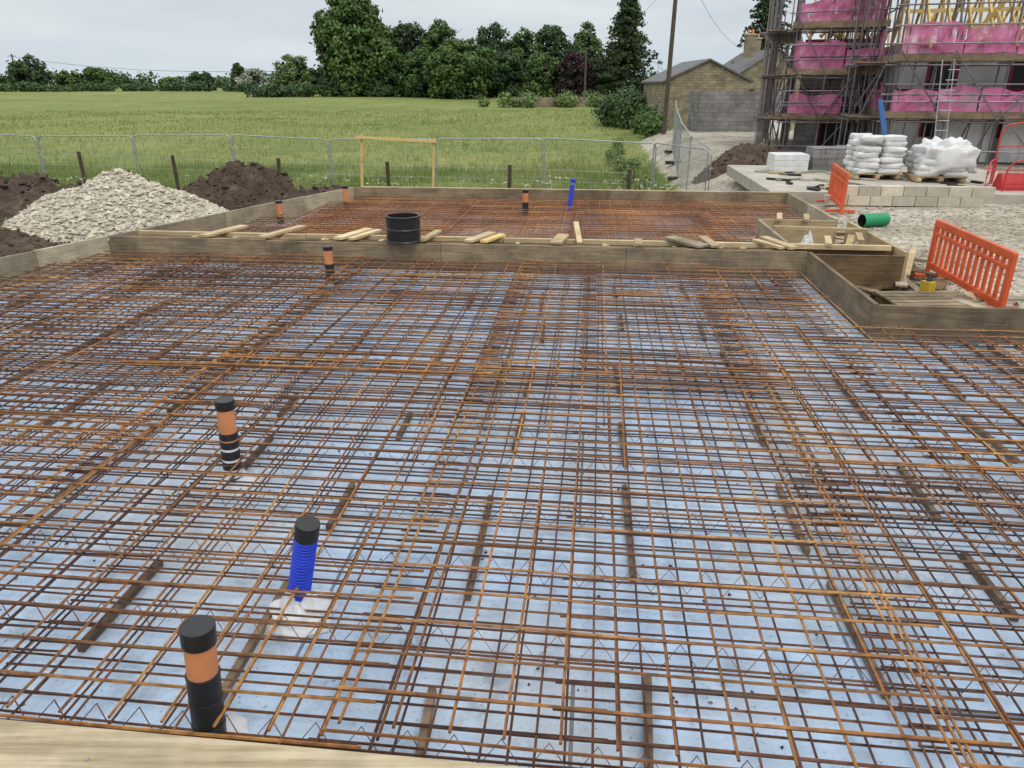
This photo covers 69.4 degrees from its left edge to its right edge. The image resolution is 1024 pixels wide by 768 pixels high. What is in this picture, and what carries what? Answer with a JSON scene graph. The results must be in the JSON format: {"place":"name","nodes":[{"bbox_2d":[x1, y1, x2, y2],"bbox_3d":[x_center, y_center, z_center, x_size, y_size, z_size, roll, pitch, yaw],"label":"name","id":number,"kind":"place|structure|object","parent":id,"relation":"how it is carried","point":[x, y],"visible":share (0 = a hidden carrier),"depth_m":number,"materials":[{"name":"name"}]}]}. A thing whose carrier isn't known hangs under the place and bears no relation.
{"place":"outdoors","nodes":[
{"label":"outdoors","id":0,"kind":"place"},
{"bbox_2d":[0,86,1023,307],"bbox_3d":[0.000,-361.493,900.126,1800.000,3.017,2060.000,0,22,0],"label":"ground","id":1,"kind":"structure","parent":0,"point":[219,99],"depth_m":43.62,"materials":[{"name":"green plant"}]},
{"bbox_2d":[0,74,10,85],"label":"deciduous tree","id":2,"kind":"object","parent":1,"relation":"on","point":[2,80],"visible":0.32,"depth_m":200.11,"materials":[{"name":"green plant"}]},
{"bbox_2d":[0,226,56,256],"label":"soil mound","id":3,"kind":"object","parent":1,"relation":"on","point":[14,242],"visible":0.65,"depth_m":12.55,"materials":[{"name":"brown soil"}]},
{"bbox_2d":[4,53,53,90],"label":"deciduous tree","id":4,"kind":"object","parent":1,"relation":"on","point":[20,70],"visible":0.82,"depth_m":198.04,"materials":[{"name":"green plant"}]},
{"bbox_2d":[0,170,81,218],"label":"soil mound","id":5,"kind":"object","parent":1,"relation":"on","point":[22,191],"visible":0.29,"depth_m":16.32,"materials":[{"name":"brown soil"}]},
{"bbox_2d":[0,217,111,256],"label":"soil clods","id":6,"kind":"object","parent":1,"relation":"on","point":[2,220],"visible":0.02,"depth_m":13.34,"materials":[{"name":"soil"}]},
{"bbox_2d":[55,70,81,89],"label":"deciduous tree","id":7,"kind":"object","parent":1,"relation":"on","point":[65,77],"visible":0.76,"depth_m":201.75,"materials":[{"name":"green plant"}]},
{"bbox_2d":[80,67,119,90],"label":"deciduous tree","id":8,"kind":"object","parent":1,"relation":"on","point":[91,76],"visible":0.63,"depth_m":201.02,"materials":[{"name":"green plant"}]},
{"bbox_2d":[1,167,228,242],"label":"rubble heap","id":9,"kind":"object","parent":1,"relation":"on","point":[113,201],"visible":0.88,"depth_m":13.95,"materials":[{"name":"gravel"}]},
{"bbox_2d":[119,78,152,90],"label":"deciduous tree","id":10,"kind":"object","parent":1,"relation":"on","point":[140,80],"visible":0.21,"depth_m":206.47,"materials":[{"name":"green plant"}]},
{"bbox_2d":[0,80,320,91],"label":"field hedge","id":11,"kind":"object","parent":1,"relation":"on","point":[23,86],"visible":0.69,"depth_m":184.97,"materials":[{"name":"green plant"}]},
{"bbox_2d":[158,77,182,90],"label":"deciduous tree","id":12,"kind":"object","parent":1,"relation":"on","point":[167,80],"visible":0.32,"depth_m":201.71,"materials":[{"name":"green plant"}]},
{"bbox_2d":[187,72,217,90],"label":"deciduous tree","id":13,"kind":"object","parent":1,"relation":"on","point":[195,77],"visible":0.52,"depth_m":202.86,"materials":[{"name":"green plant"}]},
{"bbox_2d":[230,62,244,90],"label":"deciduous tree","id":14,"kind":"object","parent":1,"relation":"on","point":[237,69],"visible":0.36,"depth_m":203.14,"materials":[{"name":"green plant"}]},
{"bbox_2d":[180,158,304,210],"bbox_3d":[-6.200,-4.368,16.895,4.200,1.504,2.750,0,22,0],"label":"soil mound","id":15,"kind":"object","parent":1,"relation":"on","point":[234,185],"visible":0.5,"depth_m":16.32,"materials":[{"name":"brown soil"}]},
{"bbox_2d":[235,68,270,89],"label":"hawthorn blossom tree","id":16,"kind":"object","parent":1,"relation":"on","point":[259,78],"visible":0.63,"depth_m":178.67,"materials":[{"name":"white plant"}]},
{"bbox_2d":[271,54,313,85],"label":"deciduous tree","id":17,"kind":"object","parent":1,"relation":"on","point":[290,77],"visible":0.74,"depth_m":198.32,"materials":[{"name":"green plant"}]},
{"bbox_2d":[303,65,325,85],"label":"deciduous tree","id":18,"kind":"object","parent":1,"relation":"on","point":[313,77],"visible":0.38,"depth_m":197.53,"materials":[{"name":"green plant"}]},
{"bbox_2d":[9,152,631,189],"bbox_3d":[-6.662,-5.900,21.875,20.168,1.950,0.330,2,22,5],"label":"post and wire fence","id":19,"kind":"object","parent":1,"relation":"on","point":[387,165],"visible":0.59,"depth_m":21.54,"materials":[{"name":"brown wood"}]},
{"bbox_2d":[0,108,650,167],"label":"meadow grass","id":20,"kind":"structure","parent":1,"relation":"on","point":[524,112],"depth_m":51.97,"materials":[{"name":"green plant"}]},
{"bbox_2d":[298,184,354,200],"bbox_3d":[-4.400,-4.464,18.246,3.360,0.964,1.951,0,22,0],"label":"soil mound","id":21,"kind":"object","parent":1,"relation":"on","point":[314,190],"visible":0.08,"depth_m":17.86,"materials":[{"name":"brown soil"}]},
{"bbox_2d":[0,134,656,189],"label":"temporary fence","id":22,"kind":"object","parent":1,"relation":"on","point":[232,151],"visible":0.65,"depth_m":24.09,"materials":[{"name":"metal"}]},
{"bbox_2d":[4,66,661,87],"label":"distant trees","id":23,"kind":"object","parent":1,"relation":"on","point":[122,78],"visible":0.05,"depth_m":300.64,"materials":[{"name":"green plant"}]},
{"bbox_2d":[0,156,700,195],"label":"meadow grass","id":24,"kind":"structure","parent":1,"relation":"on","point":[523,175],"depth_m":29.47,"materials":[{"name":"green plant"}]},
{"bbox_2d":[308,0,403,96],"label":"deciduous tree","id":25,"kind":"object","parent":1,"relation":"on","point":[349,35],"visible":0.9,"depth_m":114.48,"materials":[{"name":"green plant"}]},
{"bbox_2d":[366,50,404,96],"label":"deciduous tree","id":26,"kind":"object","parent":1,"relation":"on","point":[391,75],"visible":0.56,"depth_m":116.29,"materials":[{"name":"green plant"}]},
{"bbox_2d":[127,135,657,190],"bbox_3d":[-0.123,-7.970,27.418,12.782,1.623,31.080,20,29,40],"label":"weed clump","id":27,"kind":"object","parent":1,"relation":"on","point":[614,159],"visible":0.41,"depth_m":30.52,"materials":[{"name":"green plant"}]},
{"bbox_2d":[354,134,435,186],"bbox_3d":[-2.849,-5.078,18.441,2.005,2.206,0.161,1,22,3],"label":"timber goalpost frame","id":28,"kind":"object","parent":1,"relation":"on","point":[361,137],"visible":0.55,"depth_m":18.11,"materials":[{"name":"yellow wood"}]},
{"bbox_2d":[390,20,425,95],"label":"deciduous tree","id":29,"kind":"object","parent":1,"relation":"on","point":[406,37],"visible":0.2,"depth_m":119.67,"materials":[{"name":"green plant"}]},
{"bbox_2d":[396,47,432,97],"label":"deciduous tree","id":30,"kind":"object","parent":1,"relation":"on","point":[413,80],"visible":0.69,"depth_m":114.77,"materials":[{"name":"green plant"}]},
{"bbox_2d":[418,17,461,55],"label":"deciduous tree","id":31,"kind":"object","parent":1,"relation":"on","point":[435,34],"visible":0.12,"depth_m":117.55,"materials":[{"name":"green plant"}]},
{"bbox_2d":[243,78,643,97],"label":"field hedge","id":32,"kind":"object","parent":1,"relation":"on","point":[305,89],"visible":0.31,"depth_m":117.85,"materials":[{"name":"green plant"}]},
{"bbox_2d":[420,37,499,99],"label":"deciduous tree","id":33,"kind":"object","parent":1,"relation":"on","point":[450,72],"visible":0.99,"depth_m":109.54,"materials":[{"name":"green plant"}]},
{"bbox_2d":[473,21,510,96],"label":"deciduous tree","id":34,"kind":"object","parent":1,"relation":"on","point":[494,41],"visible":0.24,"depth_m":121.79,"materials":[{"name":"green plant"}]},
{"bbox_2d":[486,49,525,96],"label":"deciduous tree","id":35,"kind":"object","parent":1,"relation":"on","point":[508,70],"visible":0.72,"depth_m":116.19,"materials":[{"name":"green plant"}]},
{"bbox_2d":[0,263,1023,767],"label":"insulation membrane","id":36,"kind":"object","parent":1,"relation":"on","point":[300,727],"visible":0.5,"depth_m":3.81,"materials":[{"name":"blue plastic"}]},
{"bbox_2d":[179,615,226,733],"bbox_3d":[-1.114,1.100,2.683,0.148,0.556,0.128,0,22,0],"label":"drain pipe","id":37,"kind":"object","parent":36,"relation":"on","point":[198,636],"visible":0.86,"depth_m":2.61,"materials":[{"name":"plastic"}]},
{"bbox_2d":[190,712,249,733],"bbox_3d":[-1.125,1.341,2.762,0.294,0.038,0.281,-14,26,-32],"label":"polythene wrap","id":38,"kind":"object","parent":36,"relation":"on","point":[238,721],"visible":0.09,"depth_m":2.86,"materials":[{"name":"white plastic"}]},
{"bbox_2d":[214,396,241,480],"bbox_3d":[-1.719,0.355,4.501,0.130,0.574,0.112,0,22,0],"label":"drain pipe","id":39,"kind":"object","parent":36,"relation":"on","point":[228,432],"visible":0.86,"depth_m":4.43,"materials":[{"name":"plastic"}]},
{"bbox_2d":[205,468,263,497],"bbox_3d":[-1.758,0.578,4.586,0.343,0.086,0.340,8,23,19],"label":"polythene wrap","id":40,"kind":"object","parent":36,"relation":"on","point":[248,478],"visible":0.34,"depth_m":4.54,"materials":[{"name":"white plastic"}]},
{"bbox_2d":[0,719,526,767],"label":"timber edge beam","id":41,"kind":"structure","parent":36,"relation":"on","point":[24,744],"depth_m":2.33,"materials":[{"name":"wood"}]},
{"bbox_2d":[262,589,339,639],"bbox_3d":[-0.995,1.016,3.441,0.347,0.133,0.383,0,22,0],"label":"polythene wrap","id":42,"kind":"object","parent":36,"relation":"on","point":[299,608],"visible":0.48,"depth_m":3.39,"materials":[{"name":"white plastic"}]},
{"bbox_2d":[288,515,320,601],"bbox_3d":[-0.966,0.839,3.398,0.238,0.527,0.124,9,24,22],"label":"blue duct pipe","id":43,"kind":"object","parent":36,"relation":"on","point":[306,536],"visible":0.76,"depth_m":3.31,"materials":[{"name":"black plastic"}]},
{"bbox_2d":[323,245,334,280],"bbox_3d":[-2.300,-1.514,9.300,0.120,0.440,0.120,0,22,0],"label":"drain pipe","id":44,"kind":"object","parent":36,"relation":"on","point":[328,257],"visible":0.88,"depth_m":9.24,"materials":[{"name":"plastic"}]},
{"bbox_2d":[0,276,1011,749],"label":"debris on membrane","id":45,"kind":"object","parent":36,"relation":"on","point":[500,520],"visible":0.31,"depth_m":4.02,"materials":[{"name":"soil"}]},
{"bbox_2d":[6,260,1023,767],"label":"spacer bars","id":46,"kind":"object","parent":36,"relation":"on","point":[252,644],"visible":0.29,"depth_m":3.77,"materials":[{"name":"brown metal"}]},
{"bbox_2d":[0,251,1023,767],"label":"rebar mesh","id":47,"kind":"object","parent":46,"relation":"on","point":[164,279],"visible":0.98,"depth_m":4.48,"materials":[{"name":"metal"}]},
{"bbox_2d":[0,186,1023,343],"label":"timber formwork","id":48,"kind":"object","parent":1,"relation":"on","point":[836,274],"visible":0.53,"depth_m":9.89,"materials":[{"name":"brown wood"}]},
{"bbox_2d":[385,213,420,243],"bbox_3d":[-1.450,-2.079,9.870,0.468,0.341,0.468,0,22,0],"label":"black chamber ring","id":49,"kind":"object","parent":48,"relation":"on","point":[403,228],"visible":1,"depth_m":9.71,"materials":[{"name":"plastic"}]},
{"bbox_2d":[192,213,867,249],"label":"timber cross braces","id":50,"kind":"object","parent":48,"relation":"on","point":[490,236],"visible":0.59,"depth_m":10.07,"materials":[{"name":"beige wood"}]},
{"bbox_2d":[251,204,794,241],"bbox_3d":[-0.005,-2.635,12.782,10.299,0.090,5.130,2,22,6],"label":"insulation membrane","id":51,"kind":"object","parent":1,"relation":"on","point":[667,222],"visible":0.14,"depth_m":13.17,"materials":[{"name":"blue plastic"}]},
{"bbox_2d":[275,200,283,223],"bbox_3d":[-4.150,-3.073,13.211,0.120,0.400,0.120,0,22,0],"label":"drain pipe","id":52,"kind":"object","parent":51,"relation":"on","point":[279,209],"visible":0.84,"depth_m":13.15,"materials":[{"name":"plastic"}]},
{"bbox_2d":[342,185,348,205],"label":"drain pipe","id":53,"kind":"object","parent":51,"relation":"on","point":[345,192],"visible":0.71,"depth_m":14.62,"materials":[{"name":"plastic"}]},
{"bbox_2d":[204,196,811,242],"bbox_3d":[-0.005,-2.784,12.715,10.158,0.153,4.991,2,22,6],"label":"rebar mesh","id":54,"kind":"object","parent":51,"relation":"on","point":[708,224],"visible":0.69,"depth_m":13.01,"materials":[{"name":"brown metal"}]},
{"bbox_2d":[522,189,528,215],"bbox_3d":[0.250,-3.381,13.841,0.120,0.500,0.120,0,22,0],"label":"drain pipe","id":55,"kind":"object","parent":51,"relation":"on","point":[525,192],"visible":0.83,"depth_m":13.78,"materials":[{"name":"plastic"}]},
{"bbox_2d":[567,178,575,211],"bbox_3d":[1.111,-3.567,14.090,0.190,0.673,0.130,0,22,0],"label":"blue duct pipe","id":56,"kind":"object","parent":51,"relation":"on","point":[570,195],"visible":0.85,"depth_m":14.04,"materials":[{"name":"plastic"}]},
{"bbox_2d":[505,27,542,86],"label":"deciduous tree","id":57,"kind":"object","parent":1,"relation":"on","point":[518,45],"visible":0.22,"depth_m":120.01,"materials":[{"name":"green plant"}]},
{"bbox_2d":[522,52,566,96],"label":"deciduous tree","id":58,"kind":"object","parent":1,"relation":"on","point":[540,77],"visible":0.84,"depth_m":111.07,"materials":[{"name":"green plant"}]},
{"bbox_2d":[533,24,572,74],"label":"deciduous tree","id":59,"kind":"object","parent":1,"relation":"on","point":[553,38],"visible":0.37,"depth_m":121.97,"materials":[{"name":"green plant"}]},
{"bbox_2d":[476,87,636,107],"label":"garden shrubs","id":60,"kind":"object","parent":1,"relation":"on","point":[563,100],"visible":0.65,"depth_m":84.88,"materials":[{"name":"green plant"}]},
{"bbox_2d":[512,97,606,106],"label":"stone garden wall","id":61,"kind":"structure","parent":1,"relation":"on","point":[545,101],"depth_m":85.77,"materials":[{"name":"grey stone"}]},
{"bbox_2d":[553,51,596,96],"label":"copper beech tree","id":62,"kind":"object","parent":1,"relation":"on","point":[571,72],"visible":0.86,"depth_m":109.54,"materials":[{"name":"purple plant"}]},
{"bbox_2d":[584,48,586,93],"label":"utility pole","id":63,"kind":"object","parent":1,"relation":"on","point":[585,70],"visible":0.65,"depth_m":96.63,"materials":[{"name":"brown wood"}]},
{"bbox_2d":[12,0,790,71],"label":"overhead cables","id":64,"kind":"object","parent":63,"relation":"attached to","point":[395,65],"visible":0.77,"depth_m":115.76,"materials":[{"name":"black rubber"}]},
{"bbox_2d":[567,20,604,61],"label":"deciduous tree","id":65,"kind":"object","parent":1,"relation":"on","point":[588,39],"visible":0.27,"depth_m":121.49,"materials":[{"name":"green plant"}]},
{"bbox_2d":[587,57,623,94],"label":"deciduous tree","id":66,"kind":"object","parent":1,"relation":"on","point":[600,81],"visible":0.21,"depth_m":112.43,"materials":[{"name":"green plant"}]},
{"bbox_2d":[591,79,645,129],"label":"garden shrubs","id":67,"kind":"object","parent":1,"relation":"on","point":[612,110],"visible":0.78,"depth_m":54.49,"materials":[{"name":"green plant"}]},
{"bbox_2d":[587,0,662,94],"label":"conifer tree","id":68,"kind":"object","parent":1,"relation":"on","point":[625,55],"visible":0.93,"depth_m":106.24,"materials":[{"name":"green plant"}]},
{"bbox_2d":[627,97,670,138],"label":"boundary hedge","id":69,"kind":"object","parent":1,"relation":"on","point":[647,122],"visible":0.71,"depth_m":44.08,"materials":[{"name":"green plant"}]},
{"bbox_2d":[661,0,677,134],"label":"utility pole","id":70,"kind":"object","parent":1,"relation":"on","point":[668,80],"visible":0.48,"depth_m":40.43,"materials":[{"name":"brown wood"}]},
{"bbox_2d":[651,101,712,190],"bbox_3d":[5.898,-9.245,28.759,2.241,3.027,17.294,3,22,7],"label":"temporary fence","id":71,"kind":"object","parent":1,"relation":"on","point":[674,144],"visible":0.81,"depth_m":24.20,"materials":[{"name":"metal"}]},
{"bbox_2d":[641,58,753,128],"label":"stone barn","id":72,"kind":"structure","parent":1,"relation":"on","point":[709,74],"depth_m":46.43,"materials":[{"name":"stone"}]},
{"bbox_2d":[691,143,781,183],"bbox_3d":[8.000,-7.359,25.058,3.990,1.538,3.169,0,22,0],"label":"soil mound","id":73,"kind":"object","parent":1,"relation":"on","point":[745,154],"visible":0.62,"depth_m":24.48,"materials":[{"name":"brown soil"}]},
{"bbox_2d":[687,91,795,131],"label":"concrete block wall","id":74,"kind":"structure","parent":1,"relation":"on","point":[722,111],"depth_m":40.76,"materials":[{"name":"grey concrete"}]},
{"bbox_2d":[731,0,784,63],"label":"pine tree","id":75,"kind":"object","parent":1,"relation":"on","point":[763,7],"visible":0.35,"depth_m":64.62,"materials":[{"name":"green plant"}]},
{"bbox_2d":[723,29,800,120],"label":"stone cottage","id":76,"kind":"structure","parent":1,"relation":"on","point":[748,62],"depth_m":59.21,"materials":[{"name":"stone"}]},
{"bbox_2d":[758,0,792,49],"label":"pine tree","id":77,"kind":"object","parent":1,"relation":"on","point":[786,23],"visible":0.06,"depth_m":71.65,"materials":[{"name":"green plant"}]},
{"bbox_2d":[801,231,813,243],"bbox_3d":[4.126,-1.979,10.328,0.351,0.326,0.309,-4,22,-11],"label":"plastic rubbish bag","id":78,"kind":"object","parent":1,"relation":"on","point":[808,238],"visible":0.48,"depth_m":10.29,"materials":[{"name":"white plastic"}]},
{"bbox_2d":[816,163,854,213],"bbox_3d":[6.775,-4.088,15.389,0.560,0.849,1.658,5,22,11],"label":"orange plastic barrier","id":79,"kind":"object","parent":1,"relation":"on","point":[838,183],"visible":0.93,"depth_m":15.14,"materials":[{"name":"orange plastic"}]},
{"bbox_2d":[705,152,1023,307],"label":"gravel stones","id":80,"kind":"object","parent":1,"relation":"on","point":[960,219],"visible":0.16,"depth_m":13.58,"materials":[{"name":"grey gravel"}]},
{"bbox_2d":[857,213,890,226],"bbox_3d":[6.550,-2.971,13.387,0.522,0.236,0.236,-6,23,-15],"label":"green corrugated pipe","id":81,"kind":"object","parent":1,"relation":"on","point":[874,219],"visible":1,"depth_m":13.32,"materials":[{"name":"plastic"}]},
{"bbox_2d":[726,165,1023,206],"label":"concrete slab","id":82,"kind":"structure","parent":1,"relation":"on","point":[884,191],"depth_m":16.11,"materials":[{"name":"grey concrete"}]},
{"bbox_2d":[842,133,907,179],"bbox_3d":[9.205,-5.799,18.798,1.262,1.059,1.237,3,22,8],"label":"cement bag pallet","id":83,"kind":"object","parent":82,"relation":"on","point":[870,155],"visible":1,"depth_m":18.37,"materials":[{"name":"white plastic"}]},
{"bbox_2d":[754,170,1017,190],"bbox_3d":[9.272,-5.072,18.372,5.729,0.040,4.510,0,22,0],"label":"site rubble","id":84,"kind":"object","parent":82,"relation":"on","point":[819,187],"visible":0.51,"depth_m":18.40,"materials":[{"name":"concrete"}]},
{"bbox_2d":[902,136,980,182],"bbox_3d":[10.573,-5.555,18.205,1.444,1.051,1.276,4,22,10],"label":"cement bag pallet","id":85,"kind":"object","parent":82,"relation":"on","point":[937,159],"visible":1,"depth_m":17.81,"materials":[{"name":"white plastic"}]},
{"bbox_2d":[878,99,886,134],"bbox_3d":[11.500,-7.711,22.823,0.724,2.041,0.113,13,25,28],"label":"blue rubbish chute","id":86,"kind":"object","parent":1,"relation":"on","point":[882,116],"visible":0.64,"depth_m":22.69,"materials":[{"name":"paint"}]},
{"bbox_2d":[750,0,1023,166],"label":"scaffolding","id":87,"kind":"object","parent":1,"relation":"on","point":[810,58],"visible":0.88,"depth_m":24.92,"materials":[{"name":"grey metal"}]},
{"bbox_2d":[791,0,1023,163],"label":"unfinished house","id":88,"kind":"structure","parent":1,"relation":"on","point":[980,75],"depth_m":24.13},
{"bbox_2d":[834,232,1023,307],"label":"scrap timber pile","id":89,"kind":"object","parent":1,"relation":"on","point":[913,268],"visible":0.09,"depth_m":9.47,"materials":[{"name":"beige wood"}]},
{"bbox_2d":[873,290,993,307],"bbox_3d":[4.800,-0.880,8.391,1.003,0.116,0.971,0,22,0],"label":"timber pallet","id":90,"kind":"object","parent":89,"relation":"on","point":[941,298],"visible":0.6,"depth_m":8.53,"materials":[{"name":"brown wood"}]},
{"bbox_2d":[919,276,936,291],"bbox_3d":[4.951,-1.165,8.805,0.103,0.243,0.130,-7,23,-16],"label":"yellow can","id":91,"kind":"object","parent":90,"relation":"on","point":[928,285],"visible":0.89,"depth_m":8.76,"materials":[{"name":"plastic"}]},
{"bbox_2d":[934,59,959,137],"bbox_3d":[12.900,-8.034,22.154,0.331,3.107,0.735,0,22,0],"label":"access ladder","id":92,"kind":"object","parent":1,"relation":"on","point":[949,110],"visible":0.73,"depth_m":22.03,"materials":[{"name":"metal"}]},
{"bbox_2d":[913,219,1018,307],"bbox_3d":[5.580,-1.480,9.082,0.560,0.740,2.084,3,22,6],"label":"orange plastic barrier","id":93,"kind":"object","parent":1,"relation":"on","point":[998,250],"visible":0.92,"depth_m":8.91,"materials":[{"name":"orange plastic"}]},
{"bbox_2d":[985,122,1023,191],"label":"red tubular guardrail","id":94,"kind":"object","parent":1,"relation":"on","point":[995,160],"visible":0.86,"depth_m":17.06,"materials":[{"name":"metal"}]},
{"bbox_2d":[992,173,1023,190],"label":"red white barrier","id":95,"kind":"object","parent":1,"relation":"on","point":[1014,180],"visible":0.59,"depth_m":16.67,"materials":[{"name":"paint"}]},
{"bbox_2d":[0,0,1023,85],"label":"sky","id":96,"kind":"structure","parent":0,"point":[173,37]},
{"bbox_2d":[766,145,847,171],"bbox_3d":[8.499,-6.309,20.640,2.815,0.575,1.532,0,22,0],"label":"concrete block stack","id":97,"kind":"object","parent":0,"point":[818,157],"visible":0.81,"depth_m":20.17,"materials":[{"name":"grey concrete"}]}
]}

